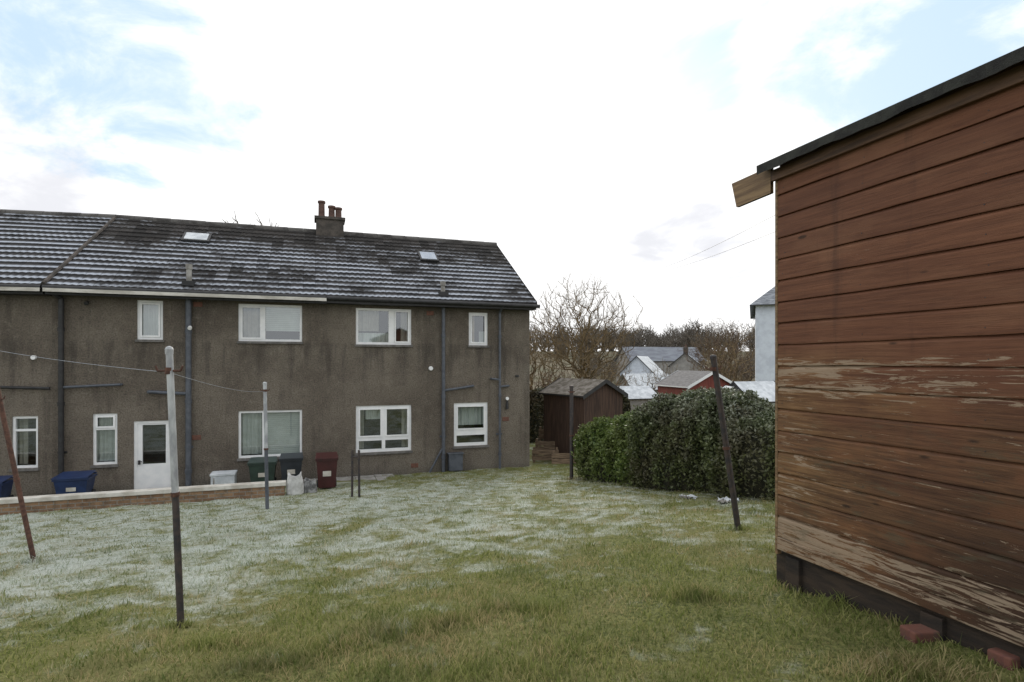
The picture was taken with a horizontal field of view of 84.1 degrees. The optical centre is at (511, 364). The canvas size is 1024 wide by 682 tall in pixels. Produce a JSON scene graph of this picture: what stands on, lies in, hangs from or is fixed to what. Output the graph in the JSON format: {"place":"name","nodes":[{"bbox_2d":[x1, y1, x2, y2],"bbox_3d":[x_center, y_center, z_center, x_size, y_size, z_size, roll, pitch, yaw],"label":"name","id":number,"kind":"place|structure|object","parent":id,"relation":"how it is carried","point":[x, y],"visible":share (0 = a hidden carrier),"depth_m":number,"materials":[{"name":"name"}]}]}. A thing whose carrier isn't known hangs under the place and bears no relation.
{"place":"outdoors","nodes":[
{"label":"outdoors","id":0,"kind":"place"},
{"bbox_2d":[210,470,237,484],"bbox_3d":[-6.833,2.795,13.472,0.540,0.470,0.440,0,0,-19],"label":"storage box","id":1,"kind":"object","parent":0,"point":[224,477],"visible":0.69,"depth_m":13.30,"materials":[{"name":"plastic"}]},
{"bbox_2d":[303,474,393,482],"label":"garden path","id":2,"kind":"structure","parent":0,"point":[378,477],"depth_m":14.96,"materials":[{"name":"concrete"}]},
{"bbox_2d":[0,351,1023,681],"bbox_3d":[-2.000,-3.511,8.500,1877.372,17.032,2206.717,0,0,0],"label":"ground","id":3,"kind":"structure","parent":0,"point":[344,487],"depth_m":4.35,"materials":[{"name":"plant"}]},
{"bbox_2d":[0,475,13,497],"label":"wheelie bin","id":4,"kind":"object","parent":3,"relation":"on","point":[6,483],"visible":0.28,"depth_m":11.91,"materials":[{"name":"plastic"}]},
{"bbox_2d":[0,389,35,561],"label":"clothes pole","id":5,"kind":"object","parent":3,"relation":"on","point":[16,481],"visible":0.88,"depth_m":5.68,"materials":[{"name":"metal"}]},
{"bbox_2d":[0,295,51,496],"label":"walls","id":6,"kind":"structure","parent":3,"relation":"on","point":[25,325],"depth_m":12.90,"materials":[{"name":"grey concrete"}]},
{"bbox_2d":[9,416,38,471],"bbox_3d":[-11.157,1.820,13.445,0.918,1.680,1.250,0,0,-11],"label":"window","id":7,"kind":"structure","parent":6,"relation":"attached to","point":[23,429],"depth_m":12.96,"materials":[{"name":"white plastic"}]},
{"bbox_2d":[0,284,51,389],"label":"gutters and fascia","id":8,"kind":"object","parent":6,"relation":"attached to","point":[22,289],"visible":0.97,"depth_m":12.56,"materials":[{"name":"white plastic"}]},
{"bbox_2d":[0,213,110,284],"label":"roof","id":9,"kind":"structure","parent":6,"relation":"on","point":[37,249],"depth_m":14.50,"materials":[{"name":"tile"}]},
{"bbox_2d":[0,209,115,217],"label":"roof ridge","id":10,"kind":"structure","parent":6,"relation":"on","point":[57,213],"depth_m":16.09,"materials":[{"name":"tile"}]},
{"bbox_2d":[51,470,96,493],"bbox_3d":[-9.526,2.664,12.392,0.660,0.579,0.607,0,0,-19],"label":"wheelie bin","id":11,"kind":"object","parent":3,"relation":"on","point":[67,482],"visible":0.74,"depth_m":12.21,"materials":[{"name":"plastic"}]},
{"bbox_2d":[0,480,285,514],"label":"garden wall","id":12,"kind":"structure","parent":3,"relation":"on","point":[105,499],"depth_m":11.06,"materials":[{"name":"brick"}]},
{"bbox_2d":[155,346,184,627],"bbox_3d":[-2.067,0.764,3.430,0.180,1.747,0.050,0,0,0],"label":"clothes pole","id":13,"kind":"object","parent":3,"relation":"on","point":[169,370],"visible":0.97,"depth_m":3.41,"materials":[{"name":"metal"}]},
{"bbox_2d":[247,456,277,481],"bbox_3d":[-6.052,2.631,13.810,0.640,0.680,0.607,0,0,-19],"label":"wheelie bin","id":14,"kind":"object","parent":3,"relation":"on","point":[256,465],"visible":0.68,"depth_m":13.59,"materials":[{"name":"plastic"}]},
{"bbox_2d":[260,382,269,508],"bbox_3d":[-4.220,1.423,9.700,0.175,2.246,0.075,0,0,0],"label":"clothes pole","id":15,"kind":"object","parent":3,"relation":"on","point":[265,390],"visible":0.95,"depth_m":9.68,"materials":[{"name":"metal"}]},
{"bbox_2d":[2,351,261,391],"bbox_3d":[-4.658,0.050,6.046,3.202,0.823,6.629,0,0,-19],"label":"washing line","id":16,"kind":"object","parent":15,"relation":"attached to","point":[127,368],"visible":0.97,"depth_m":4.08,"materials":[{"name":"plastic"}]},
{"bbox_2d":[279,452,302,482],"bbox_3d":[-5.405,2.582,13.929,0.540,0.740,0.607,0,0,-19],"label":"wheelie bin","id":17,"kind":"object","parent":3,"relation":"on","point":[291,463],"visible":0.7,"depth_m":13.71,"materials":[{"name":"plastic"}]},
{"bbox_2d":[52,295,529,494],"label":"walls","id":18,"kind":"structure","parent":3,"relation":"on","point":[327,377],"depth_m":14.66,"materials":[{"name":"grey concrete"}]},
{"bbox_2d":[90,413,118,467],"bbox_3d":[-9.734,1.810,13.868,0.890,1.700,1.250,0,0,-19],"label":"window","id":19,"kind":"structure","parent":18,"relation":"attached to","point":[104,439],"depth_m":13.44,"materials":[{"name":"white plastic"}]},
{"bbox_2d":[135,300,163,341],"bbox_3d":[-8.870,-1.010,14.168,0.940,1.440,1.250,0,0,-19],"label":"window","id":20,"kind":"structure","parent":18,"relation":"attached to","point":[149,321],"depth_m":13.72,"materials":[{"name":"white plastic"}]},
{"bbox_2d":[134,420,170,488],"bbox_3d":[-8.730,2.240,13.920,0.780,1.760,0.610,0,0,-19],"label":"door","id":21,"kind":"structure","parent":18,"relation":"attached to","point":[151,456],"depth_m":13.76,"materials":[{"name":"white plastic"}]},
{"bbox_2d":[237,410,301,460],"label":"window","id":22,"kind":"structure","parent":18,"relation":"attached to","point":[284,431],"depth_m":14.64,"materials":[{"name":"white plastic"}]},
{"bbox_2d":[237,304,302,343],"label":"window","id":23,"kind":"structure","parent":18,"relation":"attached to","point":[266,324],"depth_m":14.62,"materials":[{"name":"white plastic"}]},
{"bbox_2d":[49,264,509,485],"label":"downpipes","id":24,"kind":"object","parent":18,"relation":"attached to","point":[187,393],"visible":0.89,"depth_m":13.76,"materials":[{"name":"black plastic"}]},
{"bbox_2d":[41,216,539,310],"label":"gutters and fascia","id":25,"kind":"object","parent":18,"relation":"attached to","point":[151,293],"visible":0.96,"depth_m":14.11,"materials":[{"name":"black plastic"}]},
{"bbox_2d":[45,218,536,303],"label":"roof","id":26,"kind":"structure","parent":18,"relation":"on","point":[127,253],"depth_m":15.92,"materials":[{"name":"tile"}]},
{"bbox_2d":[181,232,211,243],"bbox_3d":[-8.947,-3.575,16.129,0.700,0.411,0.559,0,0,-19],"label":"rooflight","id":27,"kind":"object","parent":26,"relation":"on","point":[192,237],"visible":1,"depth_m":16.01,"materials":[{"name":"white glass"}]},
{"bbox_2d":[116,215,496,245],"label":"roof ridge","id":28,"kind":"structure","parent":26,"relation":"on","point":[287,228],"depth_m":17.85,"materials":[{"name":"tile"}]},
{"bbox_2d":[314,200,344,236],"bbox_3d":[-5.904,-4.475,18.400,0.940,1.550,0.700,0,0,-19],"label":"chimney stack","id":29,"kind":"object","parent":26,"relation":"on","point":[332,223],"visible":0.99,"depth_m":18.17,"materials":[{"name":"concrete"}]},
{"bbox_2d":[417,251,438,262],"bbox_3d":[-2.661,-3.384,17.994,0.580,0.461,0.639,0,0,-19],"label":"rooflight","id":30,"kind":"object","parent":26,"relation":"on","point":[424,256],"visible":1,"depth_m":17.86,"materials":[{"name":"white glass"}]},
{"bbox_2d":[84,301,518,470],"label":"wall fittings","id":31,"kind":"object","parent":18,"relation":"attached to","point":[455,461],"depth_m":15.86,"materials":[{"name":"white plastic"}]},
{"bbox_2d":[355,405,412,455],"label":"window","id":32,"kind":"structure","parent":18,"relation":"attached to","point":[381,429],"depth_m":15.65,"materials":[{"name":"white plastic"}]},
{"bbox_2d":[355,308,412,346],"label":"window","id":33,"kind":"structure","parent":18,"relation":"attached to","point":[376,327],"depth_m":15.56,"materials":[{"name":"white plastic"}]},
{"bbox_2d":[453,402,488,448],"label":"window","id":34,"kind":"structure","parent":18,"relation":"attached to","point":[470,419],"depth_m":16.38,"materials":[{"name":"white plastic"}]},
{"bbox_2d":[468,312,488,347],"bbox_3d":[-1.154,-0.960,16.847,0.965,1.440,1.250,0,0,-19],"label":"window","id":35,"kind":"structure","parent":18,"relation":"attached to","point":[477,336],"depth_m":16.42,"materials":[{"name":"white plastic"}]},
{"bbox_2d":[286,472,303,494],"bbox_3d":[-4.617,2.546,12.098,0.344,0.526,0.261,0,0,0],"label":"rubble sack","id":36,"kind":"object","parent":3,"relation":"on","point":[294,485],"visible":0.94,"depth_m":12.00,"materials":[{"name":"white plastic"}]},
{"bbox_2d":[304,477,316,492],"bbox_3d":[-4.343,2.621,12.251,0.274,0.354,0.207,0,0,0],"label":"rubble sack","id":37,"kind":"object","parent":3,"relation":"on","point":[310,486],"visible":0.94,"depth_m":12.17,"materials":[{"name":"white plastic"}]},
{"bbox_2d":[315,452,338,487],"bbox_3d":[-4.289,2.478,13.153,0.500,0.800,0.607,0,0,-19],"label":"wheelie bin","id":38,"kind":"object","parent":3,"relation":"on","point":[326,462],"visible":0.94,"depth_m":12.93,"materials":[{"name":"plastic"}]},
{"bbox_2d":[351,450,360,496],"bbox_3d":[-3.000,2.215,10.900,0.183,1.130,0.043,0,0,0],"label":"metal post","id":39,"kind":"object","parent":3,"relation":"on","point":[353,457],"visible":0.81,"depth_m":10.88,"materials":[{"name":"metal"}]},
{"bbox_2d":[222,211,754,381],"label":"distant trees","id":40,"kind":"object","parent":3,"relation":"on","point":[674,338],"visible":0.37,"depth_m":286.42,"materials":[{"name":"plant"}]},
{"bbox_2d":[530,324,563,389],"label":"bare tree","id":41,"kind":"object","parent":3,"relation":"on","point":[535,368],"visible":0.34,"depth_m":49.78,"materials":[{"name":"brown plant"}]},
{"bbox_2d":[532,427,575,463],"bbox_3d":[1.310,2.710,18.250,1.380,1.180,2.100,0,0,0],"label":"timber fence","id":42,"kind":"object","parent":3,"relation":"on","point":[543,450],"visible":0.56,"depth_m":17.60,"materials":[{"name":"brown wood"}]},
{"bbox_2d":[530,367,581,388],"bbox_3d":[2.877,1.762,34.091,4.525,3.546,4.428,0,0,0],"label":"bare shrub","id":43,"kind":"object","parent":3,"relation":"on","point":[548,381],"visible":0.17,"depth_m":34.01,"materials":[{"name":"brown plant"}]},
{"bbox_2d":[568,385,574,478],"bbox_3d":[1.350,1.592,12.900,0.147,2.225,0.103,0,0,34],"label":"clothes pole","id":44,"kind":"object","parent":3,"relation":"on","point":[571,392],"visible":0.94,"depth_m":12.86,"materials":[{"name":"metal"}]},
{"bbox_2d":[530,386,631,442],"bbox_3d":[2.519,1.983,23.967,5.236,2.436,2.076,0,0,-18],"label":"garden hedge","id":45,"kind":"object","parent":3,"relation":"on","point":[536,411],"visible":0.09,"depth_m":22.71,"materials":[{"name":"green plant"}]},
{"bbox_2d":[538,378,627,458],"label":"garden shed","id":46,"kind":"structure","parent":3,"relation":"on","point":[597,398],"depth_m":17.66,"materials":[{"name":"wood"}]},
{"bbox_2d":[530,268,643,386],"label":"bare tree","id":47,"kind":"object","parent":3,"relation":"on","point":[585,357],"visible":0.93,"depth_m":43.24,"materials":[{"name":"brown plant"}]},
{"bbox_2d":[571,410,642,486],"bbox_3d":[2.610,1.727,12.111,2.058,1.861,3.152,0,0,-21],"label":"garden hedge","id":48,"kind":"object","parent":3,"relation":"on","point":[600,446],"visible":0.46,"depth_m":11.99,"materials":[{"name":"green plant"}]},
{"bbox_2d":[585,362,635,385],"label":"bare shrub","id":49,"kind":"object","parent":3,"relation":"on","point":[630,377],"visible":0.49,"depth_m":55.93,"materials":[{"name":"brown plant"}]},
{"bbox_2d":[619,385,657,411],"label":"garden shed","id":50,"kind":"structure","parent":3,"relation":"on","point":[638,395],"depth_m":29.35,"materials":[{"name":"white plastic"}]},
{"bbox_2d":[618,356,662,376],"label":"cottage","id":51,"kind":"structure","parent":3,"relation":"on","point":[638,364],"depth_m":70.98,"materials":[{"name":"white paint"}]},
{"bbox_2d":[617,373,667,392],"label":"cottage","id":52,"kind":"structure","parent":3,"relation":"on","point":[638,378],"depth_m":63.15,"materials":[{"name":"white paint"}]},
{"bbox_2d":[634,357,677,391],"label":"bare shrub","id":53,"kind":"object","parent":3,"relation":"on","point":[654,372],"visible":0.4,"depth_m":48.16,"materials":[{"name":"brown plant"}]},
{"bbox_2d":[614,347,706,382],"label":"cottage","id":54,"kind":"structure","parent":3,"relation":"on","point":[669,355],"depth_m":102.09,"materials":[{"name":"grey stone"}]},
{"bbox_2d":[667,344,703,373],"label":"cottage","id":55,"kind":"structure","parent":3,"relation":"on","point":[681,362],"depth_m":85.31,"materials":[{"name":"paint"}]},
{"bbox_2d":[679,494,696,498],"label":"plastic litter","id":56,"kind":"object","parent":3,"relation":"on","point":[691,496],"visible":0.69,"depth_m":8.79,"materials":[{"name":"white plastic"}]},
{"bbox_2d":[654,370,731,394],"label":"garden shed","id":57,"kind":"structure","parent":3,"relation":"on","point":[677,382],"depth_m":24.24,"materials":[{"name":"wood"}]},
{"bbox_2d":[622,385,774,499],"bbox_3d":[4.252,1.400,8.954,2.767,2.055,5.855,0,0,-38],"label":"garden hedge","id":58,"kind":"object","parent":3,"relation":"on","point":[679,442],"visible":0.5,"depth_m":9.30,"materials":[{"name":"green plant"}]},
{"bbox_2d":[679,320,754,380],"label":"bare shrub","id":59,"kind":"object","parent":3,"relation":"on","point":[723,360],"visible":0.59,"depth_m":49.76,"materials":[{"name":"brown plant"}]},
{"bbox_2d":[685,311,754,380],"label":"bare shrub","id":60,"kind":"object","parent":3,"relation":"on","point":[725,338],"visible":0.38,"depth_m":57.58,"materials":[{"name":"brown plant"}]},
{"bbox_2d":[705,355,740,529],"bbox_3d":[2.197,0.848,5.900,0.388,1.896,0.077,0,0,0],"label":"clothes pole","id":61,"kind":"object","parent":3,"relation":"on","point":[714,368],"visible":0.94,"depth_m":5.87,"materials":[{"name":"metal"}]},
{"bbox_2d":[693,337,754,381],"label":"bare shrub","id":62,"kind":"object","parent":3,"relation":"on","point":[724,372],"visible":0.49,"depth_m":40.80,"materials":[{"name":"brown plant"}]},
{"bbox_2d":[718,496,740,502],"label":"plastic litter","id":63,"kind":"object","parent":3,"relation":"on","point":[726,498],"visible":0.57,"depth_m":7.89,"materials":[{"name":"white plastic"}]},
{"bbox_2d":[729,381,774,403],"bbox_3d":[7.750,1.815,18.200,1.640,2.570,1.620,0,0,-20],"label":"greenhouse","id":64,"kind":"object","parent":3,"relation":"on","point":[765,389],"visible":0.2,"depth_m":17.89,"materials":[{"name":"white plastic"}]},
{"bbox_2d":[755,305,774,380],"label":"walls","id":65,"kind":"structure","parent":3,"relation":"on","point":[764,342],"depth_m":30.30,"materials":[{"name":"white paint"}]},
{"bbox_2d":[750,286,774,318],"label":"roof","id":66,"kind":"structure","parent":65,"relation":"on","point":[767,298],"depth_m":30.47,"materials":[{"name":"stone"}]},
{"bbox_2d":[732,46,1023,668],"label":"garden shed","id":67,"kind":"structure","parent":3,"relation":"on","point":[899,359],"depth_m":2.95,"materials":[{"name":"wood"}]},
{"bbox_2d":[900,624,939,643],"bbox_3d":[2.080,1.365,2.860,0.200,0.075,0.100,0,0,-6],"label":"loose brick","id":68,"kind":"object","parent":3,"relation":"on","point":[909,631],"visible":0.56,"depth_m":2.82,"materials":[{"name":"red brick"}]},
{"bbox_2d":[987,647,1019,670],"bbox_3d":[2.280,1.338,2.580,0.200,0.075,0.100,0,0,-17],"label":"loose brick","id":69,"kind":"object","parent":3,"relation":"on","point":[1001,657],"visible":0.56,"depth_m":2.54,"materials":[{"name":"red brick"}]},
{"bbox_2d":[0,0,1023,350],"label":"sky","id":70,"kind":"structure","parent":0,"point":[610,140],"materials":[{"name":"white"}]},
{"bbox_2d":[656,215,774,271],"bbox_3d":[11.768,-7.349,33.094,3.688,5.119,54.077,0,0,3],"label":"telephone wire","id":71,"kind":"object","parent":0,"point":[721,242],"visible":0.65,"depth_m":27.66,"materials":[{"name":"black plastic"}]}
]}

